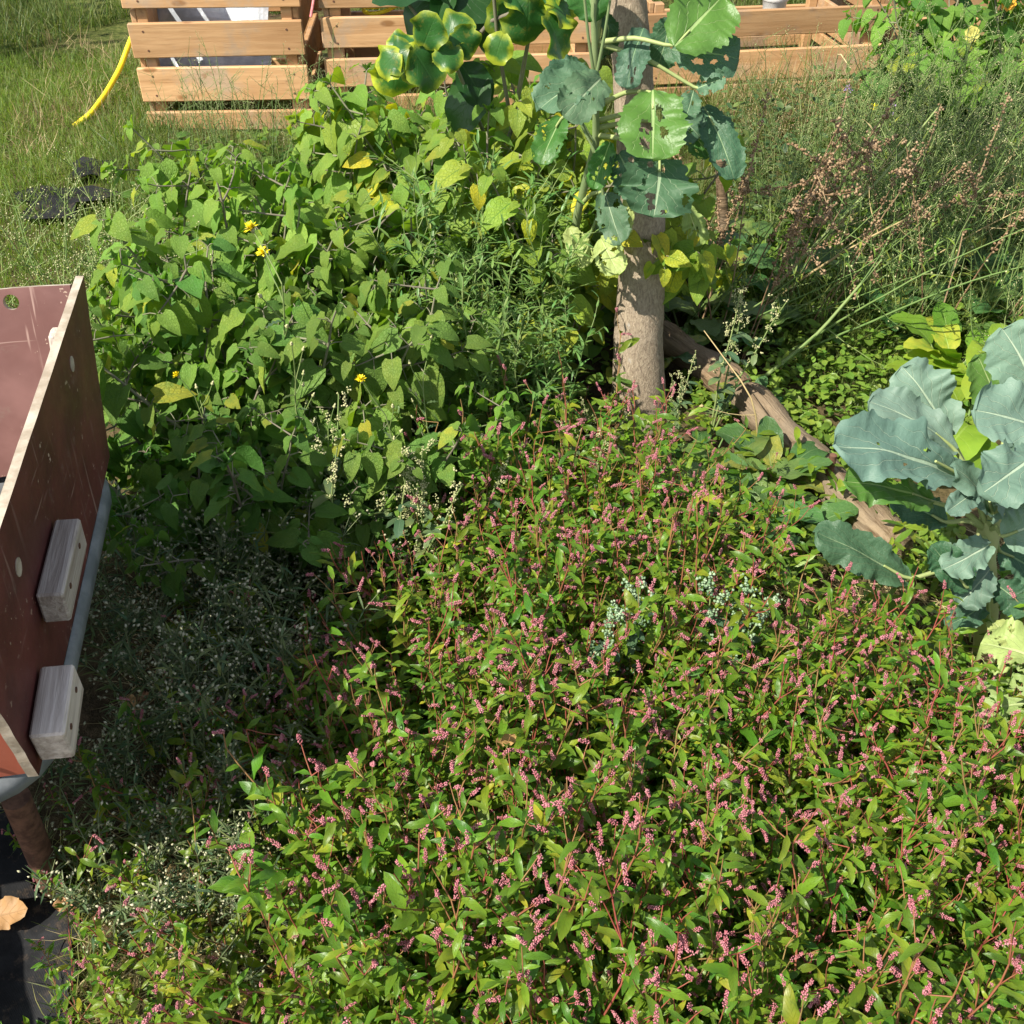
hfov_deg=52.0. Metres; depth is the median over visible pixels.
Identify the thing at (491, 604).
knotweed
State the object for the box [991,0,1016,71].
flower
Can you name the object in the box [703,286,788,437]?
goosefoot
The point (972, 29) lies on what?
flower
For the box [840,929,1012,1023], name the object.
knotweed
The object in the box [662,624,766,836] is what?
knotweed
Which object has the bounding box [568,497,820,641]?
knotweed
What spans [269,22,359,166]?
wispy weed
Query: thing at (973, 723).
knotweed
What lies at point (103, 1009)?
knotweed
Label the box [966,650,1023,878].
knotweed
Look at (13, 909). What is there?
dead leaf
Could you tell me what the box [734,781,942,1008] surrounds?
knotweed
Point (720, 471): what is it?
knotweed
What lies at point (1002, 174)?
wispy weed
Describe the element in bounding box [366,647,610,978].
knotweed
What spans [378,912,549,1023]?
knotweed
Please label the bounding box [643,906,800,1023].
knotweed
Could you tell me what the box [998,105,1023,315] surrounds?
wispy weed
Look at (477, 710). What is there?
knotweed
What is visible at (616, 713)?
knotweed
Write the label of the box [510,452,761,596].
knotweed
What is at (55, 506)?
wheelbarrow
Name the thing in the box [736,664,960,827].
knotweed
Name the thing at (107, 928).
dead leaf
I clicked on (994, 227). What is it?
arching weed
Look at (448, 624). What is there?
knotweed
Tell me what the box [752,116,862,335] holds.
dry stalks
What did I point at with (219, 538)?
fluffy weed
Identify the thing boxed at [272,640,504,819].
knotweed
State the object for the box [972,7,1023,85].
wispy weed
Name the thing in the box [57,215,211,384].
feathery weed
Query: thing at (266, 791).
knotweed
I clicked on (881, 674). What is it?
knotweed
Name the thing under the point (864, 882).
knotweed
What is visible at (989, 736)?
knotweed
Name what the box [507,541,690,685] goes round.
knotweed
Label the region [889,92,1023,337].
dry stalks
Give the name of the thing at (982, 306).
broadleaf weed
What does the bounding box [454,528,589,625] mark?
knotweed
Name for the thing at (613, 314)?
ground cherry
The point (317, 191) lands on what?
ground cherry
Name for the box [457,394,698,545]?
knotweed
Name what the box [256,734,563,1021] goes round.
knotweed
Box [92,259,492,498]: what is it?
ground cherry
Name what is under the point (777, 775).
knotweed
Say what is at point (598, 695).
knotweed
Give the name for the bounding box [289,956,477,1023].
knotweed
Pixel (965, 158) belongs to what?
arching weed
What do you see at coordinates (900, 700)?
knotweed
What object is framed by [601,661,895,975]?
knotweed
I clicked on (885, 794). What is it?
knotweed
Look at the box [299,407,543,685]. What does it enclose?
knotweed
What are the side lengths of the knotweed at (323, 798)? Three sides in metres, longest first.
0.670 x 0.479 x 0.427 m
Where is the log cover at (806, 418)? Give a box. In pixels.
[673,360,973,595]
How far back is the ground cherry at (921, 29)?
4.35 m
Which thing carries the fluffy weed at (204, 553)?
on the ground at (90, 711)
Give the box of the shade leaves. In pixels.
[88,109,631,546]
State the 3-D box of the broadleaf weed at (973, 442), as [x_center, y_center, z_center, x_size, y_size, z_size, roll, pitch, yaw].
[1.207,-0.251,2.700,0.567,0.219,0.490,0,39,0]
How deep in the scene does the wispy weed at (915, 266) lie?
3.01 m
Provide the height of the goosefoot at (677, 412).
0.301 m
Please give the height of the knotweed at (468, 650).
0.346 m
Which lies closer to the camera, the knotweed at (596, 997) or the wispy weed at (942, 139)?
the knotweed at (596, 997)
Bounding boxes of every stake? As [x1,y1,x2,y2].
[715,159,729,235]
[820,453,836,502]
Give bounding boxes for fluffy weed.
[0,745,207,927]
[39,668,186,787]
[49,699,221,833]
[78,611,216,766]
[79,513,188,679]
[83,814,253,955]
[85,479,248,645]
[88,722,267,910]
[98,582,235,755]
[100,486,269,648]
[107,599,320,773]
[112,612,334,757]
[118,507,282,630]
[121,502,323,628]
[124,821,298,994]
[127,579,297,733]
[127,703,300,869]
[128,774,301,924]
[133,547,338,708]
[200,483,310,595]
[204,461,423,610]
[208,560,380,733]
[209,743,307,926]
[223,520,393,661]
[247,402,391,549]
[273,470,357,586]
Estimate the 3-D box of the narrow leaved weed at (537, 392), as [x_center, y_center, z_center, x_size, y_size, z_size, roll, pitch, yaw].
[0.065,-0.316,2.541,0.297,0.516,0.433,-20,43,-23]
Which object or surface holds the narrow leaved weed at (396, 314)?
on the ground at (90, 711)
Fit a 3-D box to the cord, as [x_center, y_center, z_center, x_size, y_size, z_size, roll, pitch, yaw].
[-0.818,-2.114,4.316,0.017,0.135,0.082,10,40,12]
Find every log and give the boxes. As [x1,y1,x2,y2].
[663,320,751,396]
[731,382,912,558]
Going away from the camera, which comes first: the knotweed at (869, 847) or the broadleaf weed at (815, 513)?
the knotweed at (869, 847)
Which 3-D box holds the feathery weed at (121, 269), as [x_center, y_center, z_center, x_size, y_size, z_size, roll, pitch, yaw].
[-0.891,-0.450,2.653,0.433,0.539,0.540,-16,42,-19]
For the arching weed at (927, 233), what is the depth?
3.07 m
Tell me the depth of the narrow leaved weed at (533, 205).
2.64 m
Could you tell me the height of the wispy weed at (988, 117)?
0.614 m
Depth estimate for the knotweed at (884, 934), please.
1.50 m
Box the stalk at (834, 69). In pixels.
[828,54,846,102]
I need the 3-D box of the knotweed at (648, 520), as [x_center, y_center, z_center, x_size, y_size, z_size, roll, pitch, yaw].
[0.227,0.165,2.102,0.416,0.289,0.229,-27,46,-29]
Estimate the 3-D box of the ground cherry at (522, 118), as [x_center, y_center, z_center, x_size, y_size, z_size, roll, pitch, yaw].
[-0.039,-0.724,2.812,0.995,0.784,0.989,-28,47,-30]
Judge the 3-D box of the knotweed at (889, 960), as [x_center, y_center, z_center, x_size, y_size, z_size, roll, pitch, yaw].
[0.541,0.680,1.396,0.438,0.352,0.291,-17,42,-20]
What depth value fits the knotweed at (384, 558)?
2.11 m
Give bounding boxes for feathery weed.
[0,170,188,337]
[0,172,136,303]
[5,193,241,346]
[40,144,185,326]
[45,222,248,340]
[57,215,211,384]
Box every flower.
[941,25,979,154]
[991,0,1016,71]
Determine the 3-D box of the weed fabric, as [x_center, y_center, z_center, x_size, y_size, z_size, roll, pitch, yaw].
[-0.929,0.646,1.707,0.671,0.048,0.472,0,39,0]
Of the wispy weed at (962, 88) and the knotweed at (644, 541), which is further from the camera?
the wispy weed at (962, 88)
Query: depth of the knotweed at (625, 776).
1.56 m
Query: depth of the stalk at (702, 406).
2.50 m
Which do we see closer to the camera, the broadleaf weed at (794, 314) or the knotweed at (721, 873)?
the knotweed at (721, 873)
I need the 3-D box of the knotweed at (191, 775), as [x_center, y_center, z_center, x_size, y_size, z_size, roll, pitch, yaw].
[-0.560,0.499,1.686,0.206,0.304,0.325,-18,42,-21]
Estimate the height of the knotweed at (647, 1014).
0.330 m
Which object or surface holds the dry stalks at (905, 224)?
on the ground at (90, 711)
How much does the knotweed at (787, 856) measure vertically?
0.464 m
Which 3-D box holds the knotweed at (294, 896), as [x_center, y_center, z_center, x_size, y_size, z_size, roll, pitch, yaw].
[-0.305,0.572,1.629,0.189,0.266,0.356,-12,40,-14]
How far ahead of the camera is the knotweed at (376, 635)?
2.05 m
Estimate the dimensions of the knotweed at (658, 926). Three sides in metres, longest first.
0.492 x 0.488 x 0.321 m
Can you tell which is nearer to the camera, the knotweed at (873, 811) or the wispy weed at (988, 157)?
the knotweed at (873, 811)
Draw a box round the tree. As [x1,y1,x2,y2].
[610,0,666,434]
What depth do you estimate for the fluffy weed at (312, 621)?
2.08 m
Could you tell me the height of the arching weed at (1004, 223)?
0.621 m
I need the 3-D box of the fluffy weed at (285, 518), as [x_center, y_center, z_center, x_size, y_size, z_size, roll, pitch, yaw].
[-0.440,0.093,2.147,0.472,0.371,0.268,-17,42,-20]
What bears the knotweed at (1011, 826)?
on the ground at (90, 711)
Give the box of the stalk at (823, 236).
[742,106,938,326]
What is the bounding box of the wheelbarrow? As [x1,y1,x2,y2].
[0,276,111,897]
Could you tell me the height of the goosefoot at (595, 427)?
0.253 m
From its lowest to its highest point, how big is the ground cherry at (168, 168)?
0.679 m
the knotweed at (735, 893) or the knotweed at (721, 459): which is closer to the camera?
the knotweed at (735, 893)
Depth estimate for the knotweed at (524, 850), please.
1.45 m
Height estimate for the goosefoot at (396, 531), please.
0.452 m
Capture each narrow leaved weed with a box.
[331,383,405,453]
[336,266,463,435]
[349,141,503,305]
[352,140,507,303]
[370,129,599,387]
[401,212,514,427]
[401,299,496,456]
[412,352,484,465]
[416,134,570,386]
[451,278,541,453]
[452,212,591,430]
[482,268,608,445]
[484,183,611,435]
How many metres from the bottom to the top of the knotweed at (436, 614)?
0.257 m
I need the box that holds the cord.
[309,0,314,16]
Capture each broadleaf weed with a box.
[530,403,611,460]
[623,456,757,530]
[627,423,744,483]
[664,287,737,341]
[664,293,770,345]
[664,328,706,370]
[664,430,818,534]
[670,452,824,545]
[716,375,784,408]
[716,416,832,496]
[717,297,799,348]
[719,230,772,292]
[719,488,845,547]
[728,216,812,289]
[736,482,858,582]
[741,243,847,288]
[780,245,884,305]
[784,300,845,360]
[847,274,921,330]
[861,252,944,323]
[880,308,961,343]
[887,340,997,468]
[889,301,988,374]
[902,285,1022,333]
[903,323,1007,398]
[911,231,1017,300]
[955,247,1022,295]
[967,270,1022,323]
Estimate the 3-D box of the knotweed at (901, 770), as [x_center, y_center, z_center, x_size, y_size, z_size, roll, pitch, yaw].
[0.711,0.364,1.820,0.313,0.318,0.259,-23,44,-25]
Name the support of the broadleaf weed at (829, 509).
on the ground at (90, 711)
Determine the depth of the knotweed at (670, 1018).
1.40 m
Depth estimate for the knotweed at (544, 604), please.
2.04 m
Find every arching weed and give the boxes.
[391,482,463,530]
[697,171,911,345]
[737,162,959,284]
[750,181,943,337]
[777,201,1023,370]
[790,159,1023,311]
[802,119,1007,280]
[824,106,1023,308]
[845,60,1023,220]
[863,131,1023,255]
[882,175,1023,291]
[886,104,1023,212]
[936,90,1023,248]
[961,60,1023,233]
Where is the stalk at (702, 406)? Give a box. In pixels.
[699,331,760,460]
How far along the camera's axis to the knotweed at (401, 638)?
1.90 m
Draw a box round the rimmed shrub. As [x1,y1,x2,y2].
[368,0,577,154]
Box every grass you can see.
[0,0,129,54]
[0,41,169,307]
[11,808,175,1023]
[64,63,400,220]
[113,0,1000,18]
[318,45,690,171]
[612,32,1023,373]
[702,36,884,143]
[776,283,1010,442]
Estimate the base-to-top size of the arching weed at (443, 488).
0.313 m
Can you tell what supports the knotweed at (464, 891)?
on the ground at (90, 711)
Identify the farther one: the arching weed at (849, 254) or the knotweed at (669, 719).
the arching weed at (849, 254)
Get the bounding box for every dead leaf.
[0,896,27,929]
[52,897,78,911]
[94,925,111,941]
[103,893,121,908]
[124,694,135,716]
[137,691,148,702]
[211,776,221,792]
[496,734,515,745]
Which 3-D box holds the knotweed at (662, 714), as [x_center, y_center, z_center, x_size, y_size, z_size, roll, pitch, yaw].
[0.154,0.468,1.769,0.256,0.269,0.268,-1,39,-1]
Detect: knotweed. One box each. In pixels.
[0,874,113,1023]
[1,782,146,894]
[62,890,365,1023]
[64,781,328,1012]
[68,691,223,896]
[70,868,281,1023]
[72,662,279,819]
[73,846,223,1022]
[123,864,463,1023]
[131,801,353,1023]
[141,759,515,1023]
[156,694,381,875]
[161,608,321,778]
[185,826,491,1009]
[193,530,536,766]
[193,689,329,842]
[195,715,457,909]
[197,688,392,821]
[207,727,547,945]
[214,583,374,759]
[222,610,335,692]
[226,755,592,1006]
[228,632,502,955]
[231,742,347,985]
[237,640,407,894]
[245,633,565,927]
[247,638,489,796]
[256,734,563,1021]
[270,561,460,733]
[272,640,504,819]
[281,897,446,1023]
[286,711,544,1023]
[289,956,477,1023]
[293,516,616,830]
[295,498,516,719]
[295,608,630,905]
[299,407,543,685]
[304,541,474,676]
[305,531,472,729]
[306,563,528,800]
[307,498,584,704]
[309,548,643,792]
[309,659,542,1012]
[311,589,426,755]
[312,772,665,1002]
[319,653,594,790]
[325,644,563,803]
[328,674,695,945]
[329,773,498,1023]
[330,808,522,957]
[332,560,549,707]
[336,837,587,1023]
[342,511,626,661]
[342,617,715,915]
[342,933,581,1023]
[345,815,668,1023]
[347,513,475,708]
[354,732,667,1023]
[359,652,551,922]
[360,475,597,661]
[360,848,548,1023]
[362,589,560,790]
[363,563,744,814]
[363,830,492,1023]
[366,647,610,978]
[367,539,535,624]
[369,954,485,1023]
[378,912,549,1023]
[388,447,522,640]
[388,617,542,735]
[388,637,662,816]
[389,964,619,1023]
[392,524,481,640]
[394,486,613,654]
[394,792,577,896]
[398,678,649,934]
[400,746,578,1016]
[402,531,593,643]
[403,706,584,930]
[404,379,611,538]
[405,355,637,546]
[406,420,646,590]
[407,765,604,928]
[409,972,662,1023]
[410,492,625,623]
[412,866,804,1023]
[424,523,597,698]
[428,495,695,720]
[428,633,769,916]
[434,672,621,851]
[435,621,803,951]
[437,686,755,1016]
[442,626,599,808]
[443,822,605,1023]
[452,549,634,722]
[453,478,654,716]
[453,720,721,1013]
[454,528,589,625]
[454,749,702,1023]
[455,756,795,1023]
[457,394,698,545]
[457,613,739,841]
[457,761,744,991]
[458,646,624,796]
[460,622,629,799]
[461,543,666,761]
[462,307,679,522]
[462,576,635,715]
[463,466,767,676]
[465,814,646,1023]
[471,444,719,602]
[471,490,621,644]
[475,917,692,1022]
[476,471,785,622]
[477,446,592,554]
[477,460,798,657]
[481,909,690,1023]
[488,652,751,857]
[488,800,702,1023]
[489,682,713,891]
[490,502,691,704]
[490,793,665,1021]
[493,727,697,1023]
[496,388,620,530]
[497,481,656,576]
[497,755,812,982]
[500,448,682,644]
[500,456,659,635]
[503,479,780,729]
[505,966,799,1023]
[506,976,956,1023]
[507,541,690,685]
[507,676,672,783]
[509,399,672,563]
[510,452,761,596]
[512,485,722,628]
[521,583,628,676]
[522,592,707,748]
[523,486,927,694]
[526,898,806,1023]
[527,377,718,552]
[531,429,725,537]
[532,411,624,511]
[534,382,692,564]
[535,655,738,821]
[540,588,725,763]
[542,400,724,583]
[544,384,676,552]
[544,506,716,726]
[546,809,851,1023]
[548,386,610,471]
[550,777,942,1023]
[551,978,704,1023]
[552,812,739,995]
[554,491,738,701]
[554,768,838,1020]
[555,498,717,611]
[555,690,676,830]
[557,752,743,1017]
[557,822,779,1023]
[559,415,785,564]
[560,463,803,734]
[568,380,763,620]
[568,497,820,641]
[568,593,806,720]
[572,639,675,706]
[573,522,731,699]
[573,588,778,784]
[575,742,744,917]
[577,657,836,798]
[581,561,864,836]
[583,630,722,785]
[589,459,802,665]
[596,515,747,598]
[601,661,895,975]
[602,656,824,800]
[608,848,872,1016]
[611,443,715,533]
[612,581,763,757]
[613,929,647,1016]
[615,573,748,705]
[626,804,929,1023]
[630,1007,660,1023]
[633,613,884,748]
[635,484,813,605]
[635,983,663,1018]
[636,749,933,989]
[639,574,928,857]
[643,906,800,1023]
[647,618,873,925]
[649,789,883,982]
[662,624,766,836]
[666,664,865,851]
[668,662,974,932]
[671,580,963,762]
[675,601,843,756]
[676,615,894,853]
[688,548,992,717]
[697,679,936,883]
[699,833,951,1023]
[700,930,866,1023]
[708,437,784,520]
[710,885,1019,1023]
[712,619,1023,865]
[715,573,906,688]
[715,746,948,963]
[719,607,861,819]
[722,887,926,1023]
[731,974,802,1016]
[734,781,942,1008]
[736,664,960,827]
[747,775,1023,910]
[748,718,995,924]
[752,923,1023,1023]
[754,646,977,792]
[756,657,983,890]
[758,808,974,1023]
[760,918,972,1023]
[764,538,915,738]
[765,543,928,818]
[766,752,1023,897]
[766,1004,776,1023]
[767,582,919,727]
[768,671,1023,810]
[774,609,994,881]
[781,676,1023,860]
[798,650,982,1018]
[800,690,921,821]
[811,624,1023,833]
[815,732,1001,943]
[818,570,1023,825]
[822,982,1014,1023]
[828,634,1023,803]
[831,894,1023,1023]
[836,914,907,1023]
[840,674,1021,885]
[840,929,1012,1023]
[842,728,1023,948]
[843,1014,1019,1023]
[856,580,1013,763]
[856,598,996,738]
[860,871,999,1023]
[861,676,1013,832]
[864,649,1022,771]
[865,937,950,1023]
[869,801,1023,1000]
[875,585,1023,832]
[876,605,1023,794]
[876,683,1023,890]
[891,650,1023,971]
[891,655,1023,931]
[892,870,1023,1012]
[896,942,927,998]
[900,726,1023,835]
[909,824,979,1023]
[927,688,1009,799]
[931,682,1023,780]
[943,611,1015,746]
[947,708,1020,915]
[948,1005,1018,1023]
[954,1013,972,1023]
[956,652,1023,817]
[960,961,1014,1023]
[962,663,1022,757]
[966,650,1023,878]
[973,848,1023,941]
[975,1018,990,1023]
[986,891,1023,1020]
[987,630,1023,746]
[987,791,1023,901]
[998,926,1023,1000]
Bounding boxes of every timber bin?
[121,0,327,129]
[318,0,591,115]
[647,0,891,97]
[824,0,1023,61]
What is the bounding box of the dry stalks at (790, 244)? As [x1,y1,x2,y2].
[740,189,842,364]
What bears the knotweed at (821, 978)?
on the ground at (90, 711)
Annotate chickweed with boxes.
[687,197,1023,444]
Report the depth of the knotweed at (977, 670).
1.87 m
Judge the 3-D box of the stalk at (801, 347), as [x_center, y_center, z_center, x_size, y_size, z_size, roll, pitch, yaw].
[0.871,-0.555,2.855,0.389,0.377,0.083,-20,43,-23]
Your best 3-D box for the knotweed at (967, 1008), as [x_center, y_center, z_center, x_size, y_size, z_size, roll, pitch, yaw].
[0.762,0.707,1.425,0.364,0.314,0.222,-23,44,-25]
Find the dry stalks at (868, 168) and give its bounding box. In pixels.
[856,103,1007,291]
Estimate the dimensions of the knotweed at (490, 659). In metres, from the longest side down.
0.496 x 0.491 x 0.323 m
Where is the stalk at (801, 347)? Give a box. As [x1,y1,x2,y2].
[764,236,893,376]
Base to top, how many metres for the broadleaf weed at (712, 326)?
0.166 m
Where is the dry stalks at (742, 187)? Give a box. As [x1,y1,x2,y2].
[678,143,772,317]
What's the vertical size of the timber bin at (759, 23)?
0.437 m
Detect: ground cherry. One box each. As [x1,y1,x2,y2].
[70,146,422,428]
[86,153,392,355]
[89,234,311,483]
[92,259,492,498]
[98,183,358,398]
[100,106,451,284]
[101,237,332,587]
[104,422,212,548]
[106,390,409,603]
[156,300,480,571]
[166,62,460,290]
[168,256,506,499]
[213,160,467,499]
[273,78,540,220]
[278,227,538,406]
[284,66,702,312]
[311,93,553,240]
[320,184,595,291]
[332,150,562,324]
[342,58,716,329]
[346,72,561,208]
[368,374,579,529]
[369,97,748,396]
[390,50,746,314]
[421,69,543,136]
[520,225,668,328]
[664,238,745,316]
[838,0,1023,150]
[856,0,1023,124]
[870,18,997,126]
[943,11,1023,157]
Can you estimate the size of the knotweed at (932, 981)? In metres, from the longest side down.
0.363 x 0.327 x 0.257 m
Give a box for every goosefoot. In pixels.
[311,386,436,602]
[378,446,462,614]
[399,454,509,594]
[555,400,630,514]
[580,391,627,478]
[583,576,656,705]
[662,350,699,438]
[671,571,782,686]
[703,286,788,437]
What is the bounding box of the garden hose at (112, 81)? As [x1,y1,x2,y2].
[72,37,130,125]
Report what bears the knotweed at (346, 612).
on the ground at (90, 711)
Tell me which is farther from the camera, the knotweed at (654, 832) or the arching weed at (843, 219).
the arching weed at (843, 219)
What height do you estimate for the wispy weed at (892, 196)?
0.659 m
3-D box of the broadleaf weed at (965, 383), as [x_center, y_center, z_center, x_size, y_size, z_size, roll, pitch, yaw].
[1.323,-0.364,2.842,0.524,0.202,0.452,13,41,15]
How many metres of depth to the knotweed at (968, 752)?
1.65 m
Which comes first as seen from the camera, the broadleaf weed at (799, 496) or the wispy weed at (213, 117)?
the broadleaf weed at (799, 496)
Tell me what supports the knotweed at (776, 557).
on the ground at (90, 711)
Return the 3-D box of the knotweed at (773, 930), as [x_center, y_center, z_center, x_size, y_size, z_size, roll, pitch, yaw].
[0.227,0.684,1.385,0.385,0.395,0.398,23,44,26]
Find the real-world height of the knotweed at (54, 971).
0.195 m
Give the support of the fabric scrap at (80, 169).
on the ground at (90, 711)
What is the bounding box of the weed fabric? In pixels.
[0,810,77,1023]
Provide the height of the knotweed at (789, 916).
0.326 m
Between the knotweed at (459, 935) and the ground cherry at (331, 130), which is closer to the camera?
the knotweed at (459, 935)
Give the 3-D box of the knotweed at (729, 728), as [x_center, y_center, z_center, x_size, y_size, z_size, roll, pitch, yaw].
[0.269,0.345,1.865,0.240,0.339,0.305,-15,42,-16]
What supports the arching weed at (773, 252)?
on the ground at (90, 711)
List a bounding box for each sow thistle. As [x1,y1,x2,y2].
[173,371,224,438]
[244,220,303,466]
[283,341,314,471]
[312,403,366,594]
[354,374,415,558]
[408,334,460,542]
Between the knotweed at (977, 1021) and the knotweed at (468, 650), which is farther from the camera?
the knotweed at (468, 650)
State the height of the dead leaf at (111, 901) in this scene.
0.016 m
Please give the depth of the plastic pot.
4.90 m
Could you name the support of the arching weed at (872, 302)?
on the ground at (90, 711)
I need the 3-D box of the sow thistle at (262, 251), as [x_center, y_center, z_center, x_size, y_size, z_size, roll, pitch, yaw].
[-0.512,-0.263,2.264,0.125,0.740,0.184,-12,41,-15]
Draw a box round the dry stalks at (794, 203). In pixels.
[662,88,846,343]
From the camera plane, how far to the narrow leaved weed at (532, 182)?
2.58 m
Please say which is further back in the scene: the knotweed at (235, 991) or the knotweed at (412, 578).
the knotweed at (412, 578)
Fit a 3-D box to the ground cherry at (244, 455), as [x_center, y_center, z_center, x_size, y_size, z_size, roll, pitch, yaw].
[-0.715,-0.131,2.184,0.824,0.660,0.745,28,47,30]
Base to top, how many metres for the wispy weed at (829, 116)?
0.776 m
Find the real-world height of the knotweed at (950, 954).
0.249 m
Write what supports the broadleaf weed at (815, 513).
on the ground at (90, 711)
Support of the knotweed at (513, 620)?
on the ground at (90, 711)
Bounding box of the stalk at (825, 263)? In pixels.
[750,186,932,318]
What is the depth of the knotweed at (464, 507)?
2.22 m
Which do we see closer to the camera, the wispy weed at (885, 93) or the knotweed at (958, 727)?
the knotweed at (958, 727)
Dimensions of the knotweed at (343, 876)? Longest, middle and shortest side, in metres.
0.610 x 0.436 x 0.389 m
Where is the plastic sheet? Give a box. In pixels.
[157,7,270,101]
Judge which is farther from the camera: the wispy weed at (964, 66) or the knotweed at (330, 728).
the wispy weed at (964, 66)
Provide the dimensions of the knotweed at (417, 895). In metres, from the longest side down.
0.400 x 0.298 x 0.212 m
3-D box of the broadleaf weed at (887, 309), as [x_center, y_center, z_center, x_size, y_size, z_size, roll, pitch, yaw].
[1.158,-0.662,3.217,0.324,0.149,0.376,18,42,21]
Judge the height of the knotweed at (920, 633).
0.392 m
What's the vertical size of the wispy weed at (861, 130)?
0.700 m
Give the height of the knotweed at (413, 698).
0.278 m
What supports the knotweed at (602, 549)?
on the ground at (90, 711)
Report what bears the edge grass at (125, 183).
on the ground at (90, 711)
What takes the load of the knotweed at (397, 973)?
on the ground at (90, 711)
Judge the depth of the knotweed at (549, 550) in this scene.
2.10 m
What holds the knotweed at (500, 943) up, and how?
on the ground at (90, 711)
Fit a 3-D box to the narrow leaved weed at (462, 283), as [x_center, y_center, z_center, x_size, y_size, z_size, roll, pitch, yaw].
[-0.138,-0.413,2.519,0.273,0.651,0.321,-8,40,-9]
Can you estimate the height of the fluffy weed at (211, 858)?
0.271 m
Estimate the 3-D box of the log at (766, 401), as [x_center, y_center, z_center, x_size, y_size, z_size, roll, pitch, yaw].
[0.741,-0.112,2.575,0.113,0.111,0.686,-13,41,-15]
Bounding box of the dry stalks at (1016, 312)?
[1006,296,1022,324]
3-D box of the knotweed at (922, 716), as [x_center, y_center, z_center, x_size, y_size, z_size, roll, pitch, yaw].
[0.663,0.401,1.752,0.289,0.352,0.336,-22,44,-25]
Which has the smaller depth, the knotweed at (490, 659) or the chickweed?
the knotweed at (490, 659)
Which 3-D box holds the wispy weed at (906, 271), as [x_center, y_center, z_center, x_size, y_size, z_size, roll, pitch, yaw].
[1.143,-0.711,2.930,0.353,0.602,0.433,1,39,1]
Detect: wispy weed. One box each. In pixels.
[137,52,230,175]
[147,47,243,188]
[175,33,273,181]
[222,48,338,204]
[244,30,339,170]
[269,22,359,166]
[726,27,869,213]
[727,77,826,239]
[739,25,891,228]
[742,68,855,252]
[793,47,958,237]
[798,0,971,178]
[798,0,975,210]
[824,57,922,187]
[828,0,1023,226]
[842,2,988,201]
[844,59,1005,285]
[845,41,1023,305]
[853,61,942,225]
[854,126,1007,352]
[856,1,983,165]
[856,28,1023,263]
[866,42,944,186]
[890,43,1023,240]
[891,29,994,162]
[891,47,996,210]
[893,0,1023,187]
[911,54,1023,319]
[918,3,1023,172]
[926,2,1023,152]
[946,52,1023,273]
[946,100,1023,230]
[948,236,1023,353]
[956,59,1023,211]
[957,108,1023,284]
[958,92,1023,278]
[969,0,1023,162]
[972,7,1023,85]
[986,36,1023,198]
[990,79,1023,224]
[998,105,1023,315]
[1005,138,1023,191]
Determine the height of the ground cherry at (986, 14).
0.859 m
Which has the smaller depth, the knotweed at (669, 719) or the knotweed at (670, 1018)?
the knotweed at (670, 1018)
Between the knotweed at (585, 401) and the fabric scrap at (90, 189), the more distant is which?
the fabric scrap at (90, 189)
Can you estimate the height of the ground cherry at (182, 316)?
0.762 m
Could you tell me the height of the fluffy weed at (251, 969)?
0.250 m
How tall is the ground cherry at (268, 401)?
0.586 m
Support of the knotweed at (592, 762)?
on the ground at (90, 711)
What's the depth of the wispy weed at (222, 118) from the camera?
3.88 m
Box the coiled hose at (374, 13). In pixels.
[362,7,399,15]
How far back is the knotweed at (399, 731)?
1.66 m
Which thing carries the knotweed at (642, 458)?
on the ground at (90, 711)
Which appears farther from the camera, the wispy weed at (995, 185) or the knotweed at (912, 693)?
the wispy weed at (995, 185)
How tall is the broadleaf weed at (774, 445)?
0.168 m
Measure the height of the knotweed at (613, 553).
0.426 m
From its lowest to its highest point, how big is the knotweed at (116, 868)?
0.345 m
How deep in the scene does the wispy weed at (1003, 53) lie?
3.98 m
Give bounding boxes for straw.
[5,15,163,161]
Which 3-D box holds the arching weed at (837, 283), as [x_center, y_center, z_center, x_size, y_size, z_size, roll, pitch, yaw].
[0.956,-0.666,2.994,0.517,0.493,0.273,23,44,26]
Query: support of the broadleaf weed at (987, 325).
on the ground at (90, 711)
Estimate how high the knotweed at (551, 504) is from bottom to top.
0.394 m
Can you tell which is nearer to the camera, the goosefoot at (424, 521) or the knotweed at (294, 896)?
the knotweed at (294, 896)
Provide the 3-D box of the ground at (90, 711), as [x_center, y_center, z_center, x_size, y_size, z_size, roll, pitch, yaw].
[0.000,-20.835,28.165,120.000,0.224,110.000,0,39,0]
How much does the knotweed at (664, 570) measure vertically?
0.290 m
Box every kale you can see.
[530,0,746,275]
[813,319,1023,659]
[974,592,1023,734]
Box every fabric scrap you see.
[14,185,120,218]
[68,156,123,178]
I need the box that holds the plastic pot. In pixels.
[763,0,788,8]
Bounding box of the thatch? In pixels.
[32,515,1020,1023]
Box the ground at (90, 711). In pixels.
[0,0,1023,1023]
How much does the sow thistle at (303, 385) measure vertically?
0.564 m
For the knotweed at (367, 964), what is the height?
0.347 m
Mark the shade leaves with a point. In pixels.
(593, 352)
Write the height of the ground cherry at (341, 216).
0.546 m
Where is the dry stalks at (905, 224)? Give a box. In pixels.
[807,141,970,337]
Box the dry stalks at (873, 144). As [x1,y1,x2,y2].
[783,80,905,296]
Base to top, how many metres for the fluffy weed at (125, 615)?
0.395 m
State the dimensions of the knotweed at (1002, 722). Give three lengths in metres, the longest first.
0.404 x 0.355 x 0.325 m
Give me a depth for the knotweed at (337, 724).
2.00 m
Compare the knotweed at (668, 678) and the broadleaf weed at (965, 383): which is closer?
the knotweed at (668, 678)
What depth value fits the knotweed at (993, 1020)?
1.39 m
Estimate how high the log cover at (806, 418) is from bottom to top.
0.125 m
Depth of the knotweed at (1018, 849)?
1.67 m

